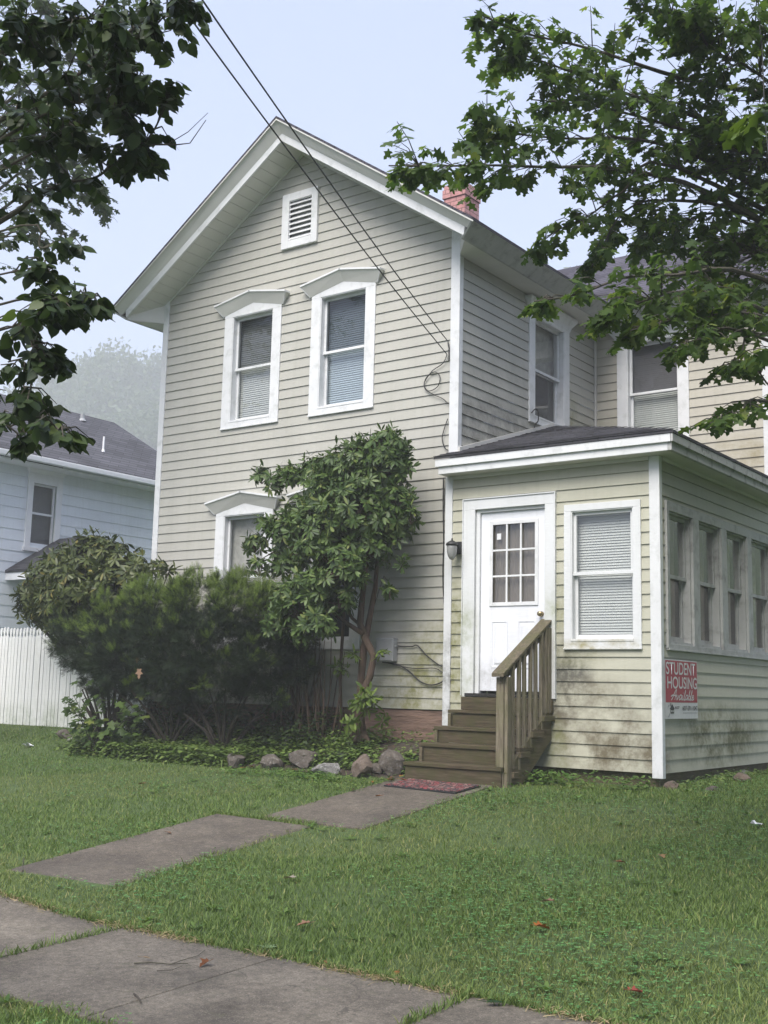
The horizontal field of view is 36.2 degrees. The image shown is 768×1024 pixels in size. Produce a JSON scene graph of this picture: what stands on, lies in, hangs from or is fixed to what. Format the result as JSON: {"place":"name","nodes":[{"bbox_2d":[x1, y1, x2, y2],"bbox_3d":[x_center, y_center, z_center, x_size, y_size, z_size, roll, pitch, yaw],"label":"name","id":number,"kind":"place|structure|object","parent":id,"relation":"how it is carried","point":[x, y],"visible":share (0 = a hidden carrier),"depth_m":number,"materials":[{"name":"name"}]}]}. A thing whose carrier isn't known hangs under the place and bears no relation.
{"place":"outdoors","nodes":[
{"label":"outdoors","id":0,"kind":"place"},
{"bbox_2d":[7,777,492,885],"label":"path","id":1,"kind":"structure","parent":0,"point":[122,859],"depth_m":10.18,"materials":[{"name":"concrete"}]},
{"bbox_2d":[384,778,480,793],"bbox_3d":[0.483,2.790,11.992,0.935,0.074,0.426,-6,-11,41],"label":"door mat","id":2,"kind":"object","parent":1,"relation":"on","point":[435,786],"depth_m":11.93,"materials":[{"name":"red fabric"}]},
{"bbox_2d":[0,895,602,1023],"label":"sidewalk","id":3,"kind":"structure","parent":0,"point":[101,973],"depth_m":6.14,"materials":[{"name":"concrete"}]},
{"bbox_2d":[134,950,204,970],"bbox_3d":[-1.134,2.524,6.612,0.465,0.022,0.267,9,-11,-40],"label":"twig","id":4,"kind":"object","parent":3,"relation":"on","point":[166,963],"visible":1,"depth_m":6.56,"materials":[{"name":"brown wood"}]},
{"bbox_2d":[200,958,212,966],"bbox_3d":[-0.991,2.506,6.549,0.078,0.038,0.080,2,-9,-3],"label":"fallen leaf","id":5,"kind":"object","parent":3,"relation":"on","point":[206,960],"visible":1,"depth_m":6.55,"materials":[{"name":"brown plant"}]},
{"bbox_2d":[0,808,652,1023],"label":"edge grass","id":6,"kind":"structure","parent":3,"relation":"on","point":[461,994],"depth_m":6.56,"materials":[{"name":"plant"}]},
{"bbox_2d":[478,1000,501,1002],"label":"fallen leaf","id":7,"kind":"object","parent":3,"relation":"on","point":[495,1001],"visible":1,"depth_m":5.81,"materials":[{"name":"plant"}]},
{"bbox_2d":[0,517,767,1023],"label":"lawn","id":8,"kind":"structure","parent":0,"point":[372,901],"depth_m":8.53,"materials":[{"name":"plant"}]},
{"bbox_2d":[0,384,77,409],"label":"tree","id":9,"kind":"object","parent":8,"relation":"on","point":[9,391],"visible":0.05,"depth_m":290.88,"materials":[{"name":"green plant"}]},
{"bbox_2d":[56,729,71,738],"bbox_3d":[-4.603,3.213,16.964,0.206,0.168,0.250,6,-10,-28],"label":"stone","id":10,"kind":"object","parent":8,"relation":"on","point":[61,731],"visible":0.76,"depth_m":16.90,"materials":[{"name":"grey stone"}]},
{"bbox_2d":[0,627,146,729],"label":"picket fence","id":11,"kind":"object","parent":8,"relation":"on","point":[36,687],"visible":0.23,"depth_m":18.66,"materials":[{"name":"paint"}]},
{"bbox_2d":[0,394,156,637],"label":"house","id":12,"kind":"structure","parent":8,"relation":"on","point":[54,495],"depth_m":23.82,"materials":[{"name":"blue"}]},
{"bbox_2d":[22,467,66,551],"bbox_3d":[-6.738,-0.026,23.252,0.218,1.670,0.977,-5,-11,36],"label":"window","id":13,"kind":"structure","parent":12,"relation":"in","point":[42,484],"depth_m":23.33,"materials":[{"name":"white glass"}]},
{"bbox_2d":[0,0,171,276],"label":"maple tree","id":14,"kind":"object","parent":8,"relation":"on","point":[48,8],"visible":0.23,"depth_m":15.94,"materials":[{"name":"green plant"}]},
{"bbox_2d":[25,348,159,405],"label":"tree","id":15,"kind":"object","parent":8,"relation":"on","point":[100,363],"visible":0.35,"depth_m":287.84,"materials":[{"name":"green plant"}]},
{"bbox_2d":[7,525,182,724],"bbox_3d":[-4.282,1.713,16.744,3.486,3.112,1.236,-5,-11,36],"label":"rhododendron","id":16,"kind":"object","parent":8,"relation":"on","point":[92,564],"visible":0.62,"depth_m":16.68,"materials":[{"name":"green plant"}]},
{"bbox_2d":[42,367,159,430],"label":"tree","id":17,"kind":"object","parent":8,"relation":"on","point":[92,400],"visible":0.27,"depth_m":275.03,"materials":[{"name":"green plant"}]},
{"bbox_2d":[61,679,150,752],"bbox_3d":[-3.518,2.676,15.226,1.909,1.018,0.547,-6,-12,41],"label":"maple sapling","id":18,"kind":"object","parent":8,"relation":"on","point":[111,730],"visible":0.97,"depth_m":15.41,"materials":[{"name":"green plant"}]},
{"bbox_2d":[0,0,215,462],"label":"heart leaf tree","id":19,"kind":"object","parent":8,"relation":"on","point":[124,99],"visible":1,"depth_m":4.60,"materials":[{"name":"green plant"}]},
{"bbox_2d":[71,336,161,400],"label":"tree","id":20,"kind":"object","parent":8,"relation":"on","point":[151,372],"visible":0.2,"depth_m":296.43,"materials":[{"name":"green plant"}]},
{"bbox_2d":[93,402,158,450],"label":"tree","id":21,"kind":"object","parent":8,"relation":"on","point":[139,425],"visible":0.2,"depth_m":252.28,"materials":[{"name":"green plant"}]},
{"bbox_2d":[227,753,244,768],"bbox_3d":[-1.754,2.974,13.953,0.231,0.220,0.245,6,-10,-30],"label":"stone","id":22,"kind":"object","parent":8,"relation":"on","point":[234,760],"visible":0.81,"depth_m":13.86,"materials":[{"name":"grey stone"}]},
{"bbox_2d":[49,702,433,781],"bbox_3d":[-2.081,2.809,14.751,6.095,0.809,1.610,-6,-11,38],"label":"bed ground cover","id":23,"kind":"object","parent":8,"relation":"on","point":[198,750],"visible":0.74,"depth_m":14.41,"materials":[{"name":"green plant"}]},
{"bbox_2d":[93,728,435,778],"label":"bed soil","id":24,"kind":"structure","parent":8,"relation":"on","point":[348,771],"depth_m":13.60,"materials":[{"name":"brown soil"}]},
{"bbox_2d":[41,561,323,752],"bbox_3d":[-2.802,1.923,15.173,5.107,2.612,1.605,-5,-11,36],"label":"yew bush","id":25,"kind":"object","parent":24,"relation":"on","point":[179,619],"visible":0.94,"depth_m":14.84,"materials":[{"name":"green plant"}]},
{"bbox_2d":[135,669,142,678],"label":"dead leaf","id":26,"kind":"object","parent":25,"relation":"attached to","point":[138,672],"visible":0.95,"depth_m":14.74,"materials":[{"name":"brown plant"}]},
{"bbox_2d":[260,754,283,768],"bbox_3d":[-1.310,2.948,13.776,0.274,0.226,0.222,-2,-6,13],"label":"stone","id":27,"kind":"object","parent":24,"relation":"on","point":[270,761],"visible":0.82,"depth_m":13.71,"materials":[{"name":"grey stone"}]},
{"bbox_2d":[288,749,317,768],"bbox_3d":[-0.936,2.896,13.723,0.388,0.255,0.288,-3,-10,28],"label":"stone","id":28,"kind":"object","parent":24,"relation":"on","point":[302,758],"visible":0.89,"depth_m":13.61,"materials":[{"name":"grey stone"}]},
{"bbox_2d":[270,637,344,744],"bbox_3d":[-0.974,2.194,14.520,1.269,1.384,0.412,-5,-11,36],"label":"bare shrub","id":29,"kind":"object","parent":24,"relation":"on","point":[297,698],"visible":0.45,"depth_m":14.37,"materials":[{"name":"brown plant"}]},
{"bbox_2d":[240,420,424,745],"bbox_3d":[-0.790,0.840,14.031,2.754,3.833,1.243,-3,-10,26],"label":"rhododendron tree","id":30,"kind":"object","parent":24,"relation":"on","point":[347,502],"visible":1,"depth_m":13.77,"materials":[{"name":"green plant"}]},
{"bbox_2d":[333,751,351,758],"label":"stone","id":31,"kind":"object","parent":24,"relation":"on","point":[341,754],"visible":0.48,"depth_m":13.58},
{"bbox_2d":[371,762,383,773],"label":"stone","id":32,"kind":"object","parent":24,"relation":"on","point":[377,769],"visible":0.68,"depth_m":12.98,"materials":[{"name":"grey stone"}]},
{"bbox_2d":[378,749,404,775],"bbox_3d":[0.091,2.757,12.940,0.280,0.297,0.255,-16,-16,40],"label":"stone","id":33,"kind":"object","parent":24,"relation":"on","point":[390,762],"visible":0.98,"depth_m":12.86,"materials":[{"name":"grey stone"}]},
{"bbox_2d":[296,920,314,925],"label":"fallen leaf","id":34,"kind":"object","parent":8,"relation":"on","point":[304,922],"visible":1,"depth_m":7.26,"materials":[{"name":"brown plant"}]},
{"bbox_2d":[312,763,340,775],"bbox_3d":[-0.650,2.878,13.143,0.324,0.154,0.209,2,-9,-7],"label":"stone","id":35,"kind":"object","parent":8,"relation":"on","point":[333,768],"visible":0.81,"depth_m":13.06,"materials":[{"name":"white stone"}]},
{"bbox_2d":[351,754,372,778],"bbox_3d":[-0.235,2.794,12.857,0.184,0.296,0.251,6,-10,-30],"label":"stone","id":36,"kind":"object","parent":8,"relation":"on","point":[361,764],"visible":0.88,"depth_m":12.79,"materials":[{"name":"beige stone"}]},
{"bbox_2d":[0,726,766,1015],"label":"lawn weeds","id":37,"kind":"object","parent":8,"relation":"on","point":[546,983],"visible":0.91,"depth_m":7.82,"materials":[{"name":"green plant"}]},
{"bbox_2d":[0,721,767,1023],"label":"lawn clover","id":38,"kind":"object","parent":8,"relation":"on","point":[559,944],"visible":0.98,"depth_m":7.68,"materials":[{"name":"green plant"}]},
{"bbox_2d":[114,116,767,786],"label":"house","id":39,"kind":"structure","parent":8,"relation":"on","point":[614,526],"depth_m":14.67,"materials":[{"name":"beige wood"}]},
{"bbox_2d":[204,491,281,649],"bbox_3d":[-1.881,0.784,15.893,1.324,2.141,0.321,-5,-11,36],"label":"window","id":40,"kind":"structure","parent":39,"relation":"in","point":[234,512],"depth_m":16.11,"materials":[{"name":"white glass"}]},
{"bbox_2d":[214,289,289,430],"bbox_3d":[-1.805,-2.120,16.326,1.328,1.930,0.321,-5,-11,36],"label":"window","id":41,"kind":"structure","parent":39,"relation":"in","point":[253,318],"depth_m":16.43,"materials":[{"name":"white glass"}]},
{"bbox_2d":[194,24,446,353],"bbox_3d":[-1.161,-3.225,7.579,0.013,0.504,14.259,-1,-9,16],"label":"service wire","id":42,"kind":"object","parent":39,"relation":"attached to","point":[224,64],"visible":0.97,"depth_m":9.30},
{"bbox_2d":[201,0,448,341],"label":"service wire","id":43,"kind":"object","parent":39,"relation":"attached to","point":[232,43],"visible":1,"depth_m":8.86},
{"bbox_2d":[286,488,366,648],"bbox_3d":[-0.675,0.679,15.024,1.324,2.141,0.321,-5,-11,36],"label":"window","id":44,"kind":"structure","parent":39,"relation":"in","point":[351,637],"depth_m":14.78,"materials":[{"name":"white glass"}]},
{"bbox_2d":[300,267,384,416],"bbox_3d":[-0.516,-2.232,15.396,1.336,1.930,0.321,-5,-11,36],"label":"window","id":45,"kind":"structure","parent":39,"relation":"in","point":[343,312],"depth_m":15.50,"materials":[{"name":"white glass"}]},
{"bbox_2d":[376,638,397,661],"bbox_3d":[0.034,1.663,14.206,0.275,0.280,0.103,-5,-11,36],"label":"utility box","id":46,"kind":"object","parent":39,"relation":"attached to","point":[391,644],"visible":0.91,"depth_m":14.15,"materials":[{"name":"grey metal"}]},
{"bbox_2d":[382,662,442,685],"bbox_3d":[0.357,1.917,13.967,0.921,0.276,0.028,-5,-11,35],"label":"wall cable","id":47,"kind":"object","parent":39,"relation":"attached to","point":[415,676],"depth_m":13.94,"materials":[{"name":"grey rubber"}]},
{"bbox_2d":[385,662,442,672],"bbox_3d":[0.376,1.842,13.963,0.868,0.124,0.030,-5,-10,34],"label":"wall cable","id":48,"kind":"object","parent":39,"relation":"attached to","point":[415,668],"depth_m":13.96,"materials":[{"name":"grey rubber"}]},
{"bbox_2d":[398,645,442,666],"bbox_3d":[0.443,1.715,13.942,0.718,0.288,0.019,-5,-11,36],"label":"wall cable","id":49,"kind":"object","parent":39,"relation":"attached to","point":[423,652],"depth_m":13.92,"materials":[{"name":"grey rubber"}]},
{"bbox_2d":[424,355,448,403],"bbox_3d":[0.639,-1.600,14.354,0.372,0.631,0.011,-5,-11,36],"label":"wall cable","id":50,"kind":"object","parent":39,"relation":"attached to","point":[439,381],"depth_m":14.36,"materials":[{"name":"black rubber"}]},
{"bbox_2d":[442,478,443,602],"bbox_3d":[0.725,0.408,13.956,0.092,1.662,0.019,-5,-11,36],"label":"wall cable","id":51,"kind":"object","parent":39,"relation":"attached to","point":[443,543],"depth_m":13.96,"materials":[{"name":"grey rubber"}]},
{"bbox_2d":[442,419,447,450],"bbox_3d":[0.737,-0.930,14.171,0.089,0.397,0.020,-4,-10,32],"label":"wall cable","id":52,"kind":"object","parent":39,"relation":"attached to","point":[442,435],"depth_m":14.18,"materials":[{"name":"black rubber"}]},
{"bbox_2d":[447,342,449,360],"bbox_3d":[0.784,-1.952,14.306,0.032,0.231,0.016,-5,-11,36],"label":"wall cable","id":53,"kind":"object","parent":39,"relation":"attached to","point":[448,352],"depth_m":14.30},
{"bbox_2d":[446,538,461,559],"bbox_3d":[0.809,0.433,13.633,0.146,0.255,0.227,-5,-11,36],"label":"wall lamp","id":54,"kind":"object","parent":39,"relation":"attached to","point":[454,548],"visible":1,"depth_m":13.56,"materials":[{"name":"white glass"}]},
{"bbox_2d":[480,509,544,691],"bbox_3d":[1.451,0.995,13.272,0.836,2.035,0.136,-5,-11,36],"label":"front door","id":55,"kind":"structure","parent":39,"relation":"in","point":[512,542],"depth_m":13.33,"materials":[{"name":"paint"}]},
{"bbox_2d":[531,408,538,427],"bbox_3d":[2.007,-1.238,15.607,0.054,0.274,0.148,-5,-11,36],"label":"roof cable","id":56,"kind":"object","parent":39,"relation":"attached to","point":[538,416],"visible":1,"depth_m":15.62,"materials":[{"name":"black rubber"}]},
{"bbox_2d":[518,294,577,426],"bbox_3d":[2.223,-1.958,16.168,0.305,1.703,1.350,-5,-11,36],"label":"window","id":57,"kind":"structure","parent":39,"relation":"in","point":[548,354],"depth_m":16.41,"materials":[{"name":"white glass"}]},
{"bbox_2d":[563,499,648,649],"bbox_3d":[2.380,0.681,12.670,0.907,1.595,0.195,-5,-11,36],"label":"window","id":58,"kind":"structure","parent":39,"relation":"in","point":[603,558],"depth_m":12.72,"materials":[{"name":"white glass"}]},
{"bbox_2d":[608,321,689,436],"bbox_3d":[3.852,-1.798,16.782,1.280,1.763,0.305,-5,-11,36],"label":"window","id":59,"kind":"structure","parent":39,"relation":"in","point":[648,395],"depth_m":16.91,"materials":[{"name":"white glass"}]},
{"bbox_2d":[664,659,697,718],"bbox_3d":[3.150,1.874,12.436,0.020,0.612,0.890,-5,-11,36],"label":"yard sign","id":60,"kind":"object","parent":39,"relation":"attached to","point":[680,689],"visible":1,"depth_m":12.39,"materials":[{"name":"red plastic"}]},
{"bbox_2d":[403,619,554,787],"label":"wooden steps","id":61,"kind":"structure","parent":8,"relation":"on","point":[508,753],"depth_m":12.44,"materials":[{"name":"brown wood"}]},
{"bbox_2d":[305,767,766,792],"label":"porch weeds","id":62,"kind":"object","parent":8,"relation":"on","point":[552,776],"visible":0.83,"depth_m":12.06,"materials":[{"name":"green plant"}]},
{"bbox_2d":[530,921,549,928],"bbox_3d":[0.929,2.462,7.000,0.102,0.043,0.100,-2,-9,18],"label":"fallen leaf","id":63,"kind":"object","parent":8,"relation":"on","point":[538,923],"visible":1,"depth_m":7.00,"materials":[{"name":"orange plant"}]},
{"bbox_2d":[380,0,767,438],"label":"maple tree","id":64,"kind":"object","parent":8,"relation":"on","point":[691,32],"visible":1,"depth_m":7.47,"materials":[{"name":"green plant"}]},
{"bbox_2d":[625,985,644,992],"bbox_3d":[1.256,2.393,5.879,0.095,0.029,0.096,-5,-11,36],"label":"fallen leaf","id":65,"kind":"object","parent":8,"relation":"on","point":[634,989],"visible":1,"depth_m":5.89,"materials":[{"name":"red plant"}]},
{"bbox_2d":[664,780,678,789],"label":"stone","id":66,"kind":"object","parent":8,"relation":"on","point":[672,784],"visible":0.77,"depth_m":11.76,"materials":[{"name":"stone"}]},
{"bbox_2d":[705,786,718,790],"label":"stone","id":67,"kind":"object","parent":8,"relation":"on","point":[711,788],"visible":0.84,"depth_m":11.62,"materials":[{"name":"stone"}]},
{"bbox_2d":[733,772,751,781],"bbox_3d":[3.830,2.851,12.579,0.139,0.127,0.206,-1,-8,-29],"label":"stone","id":68,"kind":"object","parent":8,"relation":"on","point":[743,776],"visible":0.72,"depth_m":12.55,"materials":[{"name":"stone"}]},
{"bbox_2d":[0,0,767,425],"label":"sky","id":69,"kind":"structure","parent":0,"point":[344,73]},
{"bbox_2d":[1,741,767,1023],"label":"tall grass","id":70,"kind":"structure","parent":0,"point":[455,883],"depth_m":8.00,"materials":[{"name":"green plant"}]}
]}

